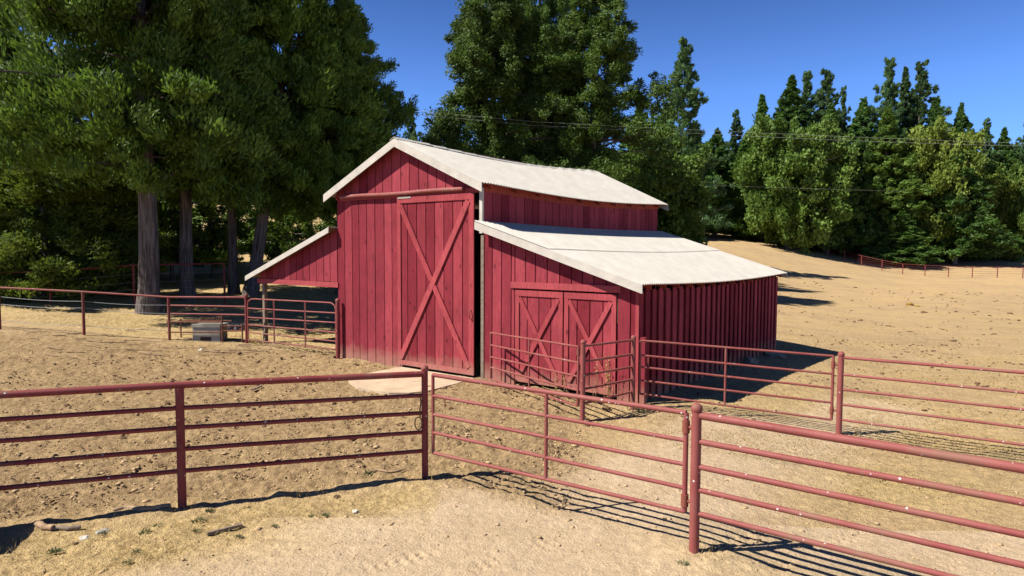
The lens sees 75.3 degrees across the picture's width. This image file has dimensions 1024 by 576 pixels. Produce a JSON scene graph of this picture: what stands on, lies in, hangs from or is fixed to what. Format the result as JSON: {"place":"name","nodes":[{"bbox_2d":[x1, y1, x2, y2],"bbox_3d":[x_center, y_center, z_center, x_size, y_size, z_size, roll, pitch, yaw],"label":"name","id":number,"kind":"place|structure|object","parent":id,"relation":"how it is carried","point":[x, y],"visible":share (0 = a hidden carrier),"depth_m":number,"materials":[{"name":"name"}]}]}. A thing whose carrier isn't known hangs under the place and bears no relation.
{"place":"outdoors","nodes":[
{"label":"outdoors","id":0,"kind":"place"},
{"bbox_2d":[475,341,480,375],"bbox_3d":[-0.916,1.978,18.563,0.404,0.983,0.323,0,3,0],"label":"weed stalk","id":1,"kind":"object","parent":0,"point":[479,354],"visible":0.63,"depth_m":18.60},
{"bbox_2d":[0,204,1023,575],"bbox_3d":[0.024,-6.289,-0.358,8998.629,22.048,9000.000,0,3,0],"label":"ground","id":2,"kind":"structure","parent":0,"point":[616,528],"depth_m":11.64,"materials":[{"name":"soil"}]},
{"bbox_2d":[0,0,85,122],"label":"cedar tree","id":3,"kind":"object","parent":2,"relation":"on","point":[8,49],"visible":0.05,"depth_m":43.81,"materials":[{"name":"green plant"}]},
{"bbox_2d":[33,520,54,530],"bbox_3d":[-5.782,2.936,8.193,0.344,0.094,0.102,2,4,25],"label":"branch log","id":4,"kind":"object","parent":2,"relation":"on","point":[41,525],"visible":0.99,"depth_m":8.15,"materials":[{"name":"brown wood"}]},
{"bbox_2d":[45,546,65,554],"bbox_3d":[-5.215,2.991,7.573,0.199,0.078,0.195,1,3,8],"label":"weed clump","id":5,"kind":"object","parent":2,"relation":"on","point":[52,551],"visible":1,"depth_m":7.58,"materials":[{"name":"green plant"}]},
{"bbox_2d":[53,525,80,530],"bbox_3d":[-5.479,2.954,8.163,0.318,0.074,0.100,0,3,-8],"label":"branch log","id":6,"kind":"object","parent":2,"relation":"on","point":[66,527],"visible":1,"depth_m":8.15,"materials":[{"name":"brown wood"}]},
{"bbox_2d":[79,535,90,540],"bbox_3d":[-5.110,3.003,7.941,0.102,0.074,0.157,2,4,33],"label":"stone","id":7,"kind":"object","parent":2,"relation":"on","point":[83,537],"visible":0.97,"depth_m":7.92,"materials":[{"name":"white stone"}]},
{"bbox_2d":[0,157,176,301],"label":"cedar tree","id":8,"kind":"object","parent":2,"relation":"on","point":[45,237],"visible":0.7,"depth_m":31.92,"materials":[{"name":"green plant"}]},
{"bbox_2d":[15,196,178,284],"bbox_3d":[-25.693,-4.791,41.774,8.623,9.483,9.557,3,4,39],"label":"cedar tree","id":9,"kind":"object","parent":2,"relation":"on","point":[165,255],"visible":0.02,"depth_m":42.01,"materials":[{"name":"green plant"}]},
{"bbox_2d":[95,528,109,533],"bbox_3d":[-5.029,2.995,8.142,0.129,0.076,0.172,3,4,41],"label":"stone","id":10,"kind":"object","parent":2,"relation":"on","point":[101,531],"visible":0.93,"depth_m":8.12,"materials":[{"name":"white stone"}]},
{"bbox_2d":[0,263,225,306],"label":"pipe fence","id":11,"kind":"object","parent":2,"relation":"on","point":[134,289],"visible":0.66,"depth_m":32.53,"materials":[{"name":"red metal"}]},
{"bbox_2d":[0,287,248,342],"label":"pipe fence","id":12,"kind":"object","parent":2,"relation":"on","point":[168,313],"visible":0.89,"depth_m":24.20,"materials":[{"name":"red metal"}]},
{"bbox_2d":[112,503,170,510],"bbox_3d":[-4.903,2.912,8.780,0.703,0.094,0.183,-1,3,-15],"label":"branch log","id":13,"kind":"object","parent":2,"relation":"on","point":[144,508],"visible":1,"depth_m":8.76,"materials":[{"name":"brown wood"}]},
{"bbox_2d":[138,528,153,534],"bbox_3d":[-4.496,2.986,8.140,0.186,0.078,0.205,2,4,33],"label":"weed clump","id":14,"kind":"object","parent":2,"relation":"on","point":[141,532],"visible":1,"depth_m":8.14,"materials":[{"name":"green plant"}]},
{"bbox_2d":[0,0,293,314],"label":"cedar tree","id":15,"kind":"object","parent":2,"relation":"on","point":[208,121],"visible":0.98,"depth_m":27.89,"materials":[{"name":"green plant"}]},
{"bbox_2d":[23,328,273,358],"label":"fallen twigs","id":16,"kind":"object","parent":2,"relation":"on","point":[216,351],"visible":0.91,"depth_m":22.72,"materials":[{"name":"brown wood"}]},
{"bbox_2d":[164,205,207,252],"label":"cedar tree","id":17,"kind":"object","parent":2,"relation":"on","point":[175,221],"visible":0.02,"depth_m":56.86,"materials":[{"name":"green plant"}]},
{"bbox_2d":[86,0,295,300],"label":"cedar tree","id":18,"kind":"object","parent":2,"relation":"on","point":[205,188],"visible":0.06,"depth_m":35.63,"materials":[{"name":"green plant"}]},
{"bbox_2d":[157,193,238,281],"bbox_3d":[-22.263,-4.917,44.062,7.868,9.734,8.477,-3,4,-43],"label":"young cedar","id":19,"kind":"object","parent":2,"relation":"on","point":[204,237],"visible":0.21,"depth_m":43.46,"materials":[{"name":"green plant"}]},
{"bbox_2d":[167,316,243,342],"bbox_3d":[-11.227,1.493,24.702,2.776,1.020,0.906,0,3,0],"label":"feeder rack","id":20,"kind":"object","parent":2,"relation":"on","point":[180,321],"visible":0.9,"depth_m":24.26,"materials":[{"name":"metal"}]},
{"bbox_2d":[191,323,227,341],"bbox_3d":[-11.256,1.688,24.763,1.060,0.723,0.710,0,3,0],"label":"waterer","id":21,"kind":"object","parent":2,"relation":"on","point":[208,327],"visible":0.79,"depth_m":24.44,"materials":[{"name":"grey metal"}]},
{"bbox_2d":[159,197,267,277],"bbox_3d":[-21.092,-4.735,45.787,7.868,8.807,8.477,0,3,0],"label":"young cedar","id":22,"kind":"object","parent":2,"relation":"on","point":[222,239],"visible":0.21,"depth_m":44.35,"materials":[{"name":"green plant"}]},
{"bbox_2d":[0,365,427,508],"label":"pipe fence","id":23,"kind":"object","parent":2,"relation":"on","point":[179,408],"visible":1,"depth_m":8.95,"materials":[{"name":"red metal"}]},
{"bbox_2d":[414,397,421,429],"bbox_3d":[-1.420,1.908,10.067,0.122,0.513,0.045,0,3,0],"label":"latch chain","id":24,"kind":"object","parent":23,"relation":"hanging from","point":[419,415],"visible":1,"depth_m":10.06,"materials":[{"name":"brown metal"}]},
{"bbox_2d":[192,200,245,247],"bbox_3d":[-28.216,-7.677,59.311,8.477,9.734,7.868,1,3,15],"label":"young cedar","id":25,"kind":"object","parent":2,"relation":"on","point":[224,216],"depth_m":59.91,"materials":[{"name":"green plant"}]},
{"bbox_2d":[206,523,242,534],"bbox_3d":[-3.561,2.989,8.230,0.415,0.035,0.045,-2,4,-39],"label":"board","id":26,"kind":"object","parent":2,"relation":"on","point":[227,528],"visible":1,"depth_m":8.21,"materials":[{"name":"brown wood"}]},
{"bbox_2d":[190,0,291,293],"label":"cedar tree","id":27,"kind":"object","parent":2,"relation":"on","point":[233,287],"visible":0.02,"depth_m":38.64,"materials":[{"name":"green plant"}]},
{"bbox_2d":[204,206,294,231],"bbox_3d":[-24.817,-8.187,63.475,7.868,8.807,8.477,2,4,31],"label":"young cedar","id":28,"kind":"object","parent":2,"relation":"on","point":[246,222],"visible":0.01,"depth_m":61.86,"materials":[{"name":"green plant"}]},
{"bbox_2d":[222,204,320,258],"bbox_3d":[-17.827,-5.372,50.089,8.477,8.807,7.868,-2,4,-28],"label":"young cedar","id":29,"kind":"object","parent":2,"relation":"on","point":[253,225],"visible":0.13,"depth_m":48.54,"materials":[{"name":"green plant"}]},
{"bbox_2d":[162,0,396,295],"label":"cedar tree","id":30,"kind":"object","parent":2,"relation":"on","point":[285,20],"visible":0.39,"depth_m":36.70,"materials":[{"name":"green plant"}]},
{"bbox_2d":[246,208,335,261],"bbox_3d":[-14.477,-5.137,46.687,7.868,9.734,8.477,0,3,-12],"label":"young cedar","id":31,"kind":"object","parent":2,"relation":"on","point":[306,231],"visible":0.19,"depth_m":45.74,"materials":[{"name":"green plant"}]},
{"bbox_2d":[0,346,594,518],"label":"manure clods","id":32,"kind":"object","parent":2,"relation":"on","point":[226,437],"visible":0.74,"depth_m":13.34,"materials":[{"name":"brown soil"}]},
{"bbox_2d":[335,298,339,358],"bbox_3d":[-5.658,1.395,21.565,0.150,2.124,0.150,0,3,0],"label":"gate post","id":33,"kind":"object","parent":2,"relation":"on","point":[337,300],"visible":0.9,"depth_m":21.52,"materials":[{"name":"red metal"}]},
{"bbox_2d":[247,298,335,349],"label":"bow gate","id":34,"kind":"structure","parent":33,"relation":"attached to","point":[274,319],"depth_m":22.80,"materials":[{"name":"red metal"}]},
{"bbox_2d":[273,0,420,294],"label":"cedar tree","id":35,"kind":"object","parent":2,"relation":"on","point":[327,160],"visible":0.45,"depth_m":38.53,"materials":[{"name":"green plant"}]},
{"bbox_2d":[0,468,736,568],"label":"fence foot grass","id":36,"kind":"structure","parent":2,"relation":"on","point":[408,477],"depth_m":8.71,"materials":[{"name":"plant"}]},
{"bbox_2d":[363,469,373,474],"bbox_3d":[-2.256,2.881,10.383,0.215,0.081,0.195,-1,3,-17],"label":"weed clump","id":37,"kind":"object","parent":2,"relation":"on","point":[367,472],"visible":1,"depth_m":10.37,"materials":[{"name":"green plant"}]},
{"bbox_2d":[371,468,405,472],"bbox_3d":[-1.947,2.872,10.426,0.549,0.042,0.126,0,3,-5],"label":"branch log","id":38,"kind":"object","parent":2,"relation":"on","point":[390,471],"visible":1,"depth_m":10.41,"materials":[{"name":"brown wood"}]},
{"bbox_2d":[348,367,474,394],"bbox_3d":[-2.921,2.495,17.771,2.981,0.075,2.779,3,4,36],"label":"concrete apron","id":39,"kind":"object","parent":2,"relation":"on","point":[397,386],"visible":0.59,"depth_m":17.27,"materials":[{"name":"beige concrete"}]},
{"bbox_2d":[402,100,422,139],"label":"pine tree","id":40,"kind":"object","parent":2,"relation":"on","point":[411,131],"visible":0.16,"depth_m":108.21,"materials":[{"name":"green plant"}]},
{"bbox_2d":[409,133,425,140],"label":"broadleaf tree","id":41,"kind":"object","parent":2,"relation":"on","point":[413,138],"depth_m":72.34,"materials":[{"name":"green plant"}]},
{"bbox_2d":[0,345,1022,574],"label":"dirt clods","id":42,"kind":"object","parent":2,"relation":"on","point":[344,516],"visible":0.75,"depth_m":11.11,"materials":[{"name":"brown soil"}]},
{"bbox_2d":[418,0,605,170],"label":"cedar tree","id":43,"kind":"object","parent":2,"relation":"on","point":[483,61],"visible":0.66,"depth_m":44.38,"materials":[{"name":"green plant"}]},
{"bbox_2d":[245,137,786,402],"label":"barn","id":44,"kind":"structure","parent":2,"relation":"on","point":[433,257],"depth_m":19.07,"materials":[{"name":"red wood"}]},
{"bbox_2d":[397,193,474,375],"bbox_3d":[-2.233,-0.144,18.920,2.990,4.980,0.169,3,4,37],"label":"sliding door","id":45,"kind":"structure","parent":44,"relation":"in","point":[436,233],"depth_m":18.87,"materials":[{"name":"paint"}]},
{"bbox_2d":[515,290,563,387],"bbox_3d":[0.684,1.277,16.925,1.470,2.409,0.095,3,4,37],"label":"double door leaf","id":46,"kind":"structure","parent":44,"relation":"in","point":[539,315],"depth_m":16.88,"materials":[{"name":"red wood"}]},
{"bbox_2d":[563,292,616,394],"bbox_3d":[1.874,1.331,16.022,1.440,2.405,0.095,3,4,37],"label":"double door leaf","id":47,"kind":"structure","parent":44,"relation":"in","point":[591,318],"depth_m":15.96,"materials":[{"name":"red wood"}]},
{"bbox_2d":[496,0,589,149],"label":"cedar tree","id":48,"kind":"object","parent":2,"relation":"on","point":[549,10],"visible":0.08,"depth_m":52.77,"materials":[{"name":"green plant"}]},
{"bbox_2d":[541,373,568,391],"bbox_3d":[1.045,2.257,16.354,0.814,0.685,0.504,1,3,18],"label":"weed stalk","id":49,"kind":"object","parent":2,"relation":"on","point":[556,381],"visible":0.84,"depth_m":16.30,"materials":[{"name":"beige plant"}]},
{"bbox_2d":[593,350,609,398],"bbox_3d":[2.012,2.048,15.576,0.801,1.198,0.465,1,3,6],"label":"weed stalk","id":50,"kind":"object","parent":2,"relation":"on","point":[606,378],"visible":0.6,"depth_m":15.59,"materials":[{"name":"beige plant"}]},
{"bbox_2d":[525,0,684,207],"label":"cedar tree","id":51,"kind":"object","parent":2,"relation":"on","point":[596,33],"visible":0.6,"depth_m":44.40,"materials":[{"name":"green plant"}]},
{"bbox_2d":[602,407,610,411],"bbox_3d":[2.093,2.693,14.681,0.218,0.132,0.285,1,3,12],"label":"clod","id":52,"kind":"object","parent":2,"relation":"on","point":[606,409],"visible":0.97,"depth_m":14.62,"materials":[{"name":"brown soil"}]},
{"bbox_2d":[580,335,635,420],"bbox_3d":[2.070,2.018,14.206,1.668,1.968,0.119,-2,4,-38],"label":"pipe fence","id":53,"kind":"object","parent":2,"relation":"on","point":[583,360],"visible":0.94,"depth_m":14.13,"materials":[{"name":"red metal"}]},
{"bbox_2d":[490,332,580,406],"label":"pipe gate","id":54,"kind":"structure","parent":53,"relation":"attached to","point":[578,352],"depth_m":15.17,"materials":[{"name":"red metal"}]},
{"bbox_2d":[617,107,648,151],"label":"fir tree","id":55,"kind":"object","parent":2,"relation":"on","point":[622,147],"visible":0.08,"depth_m":107.60,"materials":[{"name":"green plant"}]},
{"bbox_2d":[639,337,646,403],"bbox_3d":[2.998,1.999,15.161,0.120,1.750,0.120,3,4,37],"label":"gate post","id":56,"kind":"object","parent":2,"relation":"on","point":[642,399],"visible":0.57,"depth_m":15.10,"materials":[{"name":"red metal"}]},
{"bbox_2d":[611,136,714,245],"bbox_3d":[13.857,-8.028,64.975,13.120,13.789,11.997,-2,4,-34],"label":"broadleaf tree","id":57,"kind":"object","parent":2,"relation":"on","point":[678,190],"visible":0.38,"depth_m":62.36,"materials":[{"name":"green plant"}]},
{"bbox_2d":[653,106,706,232],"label":"fir tree","id":58,"kind":"object","parent":2,"relation":"on","point":[662,119],"visible":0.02,"depth_m":115.85,"materials":[{"name":"green plant"}]},
{"bbox_2d":[677,559,690,565],"bbox_3d":[1.913,3.057,7.384,0.164,0.064,0.160,3,4,40],"label":"weed clump","id":59,"kind":"object","parent":2,"relation":"on","point":[686,562],"visible":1,"depth_m":7.39,"materials":[{"name":"green plant"}]},
{"bbox_2d":[658,36,736,228],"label":"pine tree","id":60,"kind":"object","parent":2,"relation":"on","point":[688,91],"visible":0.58,"depth_m":76.73,"materials":[{"name":"green plant"}]},
{"bbox_2d":[688,120,734,231],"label":"fir tree","id":61,"kind":"object","parent":2,"relation":"on","point":[715,199],"visible":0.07,"depth_m":116.77,"materials":[{"name":"green plant"}]},
{"bbox_2d":[705,127,746,236],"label":"fir tree","id":62,"kind":"object","parent":2,"relation":"on","point":[724,169],"visible":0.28,"depth_m":120.52,"materials":[{"name":"green plant"}]},
{"bbox_2d":[704,130,764,239],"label":"fir tree","id":63,"kind":"object","parent":2,"relation":"on","point":[743,147],"visible":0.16,"depth_m":120.30,"materials":[{"name":"green plant"}]},
{"bbox_2d":[724,109,744,163],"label":"pine tree","id":64,"kind":"object","parent":2,"relation":"on","point":[737,128],"visible":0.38,"depth_m":130.05,"materials":[{"name":"green plant"}]},
{"bbox_2d":[728,204,765,241],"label":"fir tree","id":65,"kind":"object","parent":2,"relation":"on","point":[740,232],"visible":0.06,"depth_m":119.44,"materials":[{"name":"green plant"}]},
{"bbox_2d":[729,94,771,239],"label":"fir tree","id":66,"kind":"object","parent":2,"relation":"on","point":[762,105],"visible":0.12,"depth_m":123.65,"materials":[{"name":"green plant"}]},
{"bbox_2d":[744,357,758,363],"bbox_3d":[7.569,2.318,20.981,0.443,0.301,0.569,-1,4,-26],"label":"rock","id":67,"kind":"object","parent":2,"relation":"on","point":[749,360],"visible":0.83,"depth_m":20.81,"materials":[{"name":"grey stone"}]},
{"bbox_2d":[764,352,785,357],"bbox_3d":[8.904,2.257,22.504,0.789,0.323,0.532,2,4,32],"label":"rock","id":68,"kind":"object","parent":2,"relation":"on","point":[778,355],"visible":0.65,"depth_m":22.34,"materials":[{"name":"grey stone"}]},
{"bbox_2d":[772,74,813,183],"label":"fir tree","id":69,"kind":"object","parent":2,"relation":"on","point":[790,103],"visible":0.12,"depth_m":123.29,"materials":[{"name":"green plant"}]},
{"bbox_2d":[732,111,860,254],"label":"broadleaf tree","id":70,"kind":"object","parent":2,"relation":"on","point":[769,162],"visible":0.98,"depth_m":106.62,"materials":[{"name":"green plant"}]},
{"bbox_2d":[799,70,816,124],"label":"pine tree","id":71,"kind":"object","parent":2,"relation":"on","point":[807,77],"visible":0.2,"depth_m":129.38,"materials":[{"name":"green plant"}]},
{"bbox_2d":[617,296,1023,496],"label":"field stubble","id":72,"kind":"object","parent":2,"relation":"on","point":[761,435],"visible":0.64,"depth_m":15.76,"materials":[{"name":"beige plant"}]},
{"bbox_2d":[807,67,845,159],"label":"pine tree","id":73,"kind":"object","parent":2,"relation":"on","point":[824,94],"visible":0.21,"depth_m":127.27,"materials":[{"name":"green plant"}]},
{"bbox_2d":[790,103,880,253],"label":"fir tree","id":74,"kind":"object","parent":2,"relation":"on","point":[840,233],"visible":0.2,"depth_m":112.47,"materials":[{"name":"green plant"}]},
{"bbox_2d":[652,281,1023,458],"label":"dung clods","id":75,"kind":"object","parent":2,"relation":"on","point":[976,383],"visible":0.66,"depth_m":27.37,"materials":[{"name":"brown soil"}]},
{"bbox_2d":[837,85,851,134],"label":"pine tree","id":76,"kind":"object","parent":2,"relation":"on","point":[844,111],"visible":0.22,"depth_m":131.58,"materials":[{"name":"green plant"}]},
{"bbox_2d":[819,133,890,257],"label":"fir tree","id":77,"kind":"object","parent":2,"relation":"on","point":[869,217],"visible":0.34,"depth_m":115.81,"materials":[{"name":"green plant"}]},
{"bbox_2d":[689,403,1023,575],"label":"pipe fence","id":78,"kind":"object","parent":2,"relation":"on","point":[698,415],"visible":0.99,"depth_m":6.67,"materials":[{"name":"red metal"}]},
{"bbox_2d":[431,373,690,513],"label":"pipe gate","id":79,"kind":"structure","parent":78,"relation":"attached to","point":[686,428],"depth_m":8.63,"materials":[{"name":"red metal"}]},
{"bbox_2d":[844,96,877,252],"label":"fir tree","id":80,"kind":"object","parent":2,"relation":"on","point":[861,122],"visible":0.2,"depth_m":125.49,"materials":[{"name":"green plant"}]},
{"bbox_2d":[830,106,944,256],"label":"fir tree","id":81,"kind":"object","parent":2,"relation":"on","point":[885,147],"visible":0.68,"depth_m":114.61,"materials":[{"name":"green plant"}]},
{"bbox_2d":[868,57,907,137],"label":"pine tree","id":82,"kind":"object","parent":2,"relation":"on","point":[889,95],"visible":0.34,"depth_m":127.31,"materials":[{"name":"green plant"}]},
{"bbox_2d":[859,210,944,265],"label":"fir tree","id":83,"kind":"object","parent":2,"relation":"on","point":[914,250],"visible":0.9,"depth_m":109.85,"materials":[{"name":"green plant"}]},
{"bbox_2d":[897,66,916,134],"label":"fir tree","id":84,"kind":"object","parent":2,"relation":"on","point":[905,85],"visible":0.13,"depth_m":131.33,"materials":[{"name":"green plant"}]},
{"bbox_2d":[815,246,1023,277],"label":"pipe fence","id":85,"kind":"object","parent":2,"relation":"on","point":[972,275],"visible":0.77,"depth_m":98.91,"materials":[{"name":"red metal"}]},
{"bbox_2d":[899,59,953,134],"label":"pine tree","id":86,"kind":"object","parent":2,"relation":"on","point":[918,109],"visible":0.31,"depth_m":127.94,"materials":[{"name":"green plant"}]},
{"bbox_2d":[836,351,1023,445],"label":"pipe fence","id":87,"kind":"object","parent":2,"relation":"on","point":[840,388],"visible":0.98,"depth_m":12.77,"materials":[{"name":"red metal"}]},
{"bbox_2d":[639,340,837,420],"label":"pipe gate","id":88,"kind":"structure","parent":87,"relation":"attached to","point":[830,402],"depth_m":14.21,"materials":[{"name":"red metal"}]},
{"bbox_2d":[875,115,987,260],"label":"broadleaf tree","id":89,"kind":"object","parent":2,"relation":"on","point":[933,169],"visible":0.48,"depth_m":113.42,"materials":[{"name":"green plant"}]},
{"bbox_2d":[926,95,952,130],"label":"fir tree","id":90,"kind":"object","parent":2,"relation":"on","point":[935,110],"visible":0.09,"depth_m":124.69,"materials":[{"name":"green plant"}]},
{"bbox_2d":[953,102,976,170],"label":"fir tree","id":91,"kind":"object","parent":2,"relation":"on","point":[963,122],"visible":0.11,"depth_m":125.84,"materials":[{"name":"green plant"}]},
{"bbox_2d":[920,128,1023,263],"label":"fir tree","id":92,"kind":"object","parent":2,"relation":"on","point":[981,248],"visible":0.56,"depth_m":112.22,"materials":[{"name":"green plant"}]},
{"bbox_2d":[977,117,1005,167],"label":"pine tree","id":93,"kind":"object","parent":2,"relation":"on","point":[989,144],"visible":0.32,"depth_m":129.64,"materials":[{"name":"green plant"}]},
{"bbox_2d":[969,173,1023,260],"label":"broadleaf tree","id":94,"kind":"object","parent":2,"relation":"on","point":[997,209],"visible":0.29,"depth_m":116.40,"materials":[{"name":"green plant"}]},
{"bbox_2d":[975,158,1023,261],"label":"broadleaf tree","id":95,"kind":"object","parent":2,"relation":"on","point":[1015,210],"visible":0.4,"depth_m":116.81,"materials":[{"name":"green plant"}]},
{"bbox_2d":[993,127,1018,173],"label":"fir tree","id":96,"kind":"object","parent":2,"relation":"on","point":[1009,159],"visible":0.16,"depth_m":129.90,"materials":[{"name":"green plant"}]},
{"bbox_2d":[1012,123,1023,164],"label":"pine tree","id":97,"kind":"object","parent":2,"relation":"on","point":[1020,154],"visible":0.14,"depth_m":130.70,"materials":[{"name":"green plant"}]},
{"bbox_2d":[18,0,1023,151],"label":"sky","id":98,"kind":"structure","parent":0,"point":[744,50],"materials":[{"name":"blue"}]},
{"bbox_2d":[420,111,1013,142],"bbox_3d":[8.618,-13.235,46.738,60.764,7.124,16.284,1,3,21],"label":"power line","id":99,"kind":"object","parent":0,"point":[727,131],"visible":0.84,"depth_m":43.48,"materials":[{"name":"metal"}]},
{"bbox_2d":[424,115,1009,145],"bbox_3d":[8.831,-13.028,46.952,60.922,6.940,16.133,1,3,21],"label":"power line","id":100,"kind":"object","parent":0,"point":[738,135],"visible":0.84,"depth_m":43.80,"materials":[{"name":"metal"}]},
{"bbox_2d":[632,182,906,191],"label":"power line","id":101,"kind":"object","parent":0,"point":[777,187],"visible":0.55,"depth_m":70.17,"materials":[{"name":"metal"}]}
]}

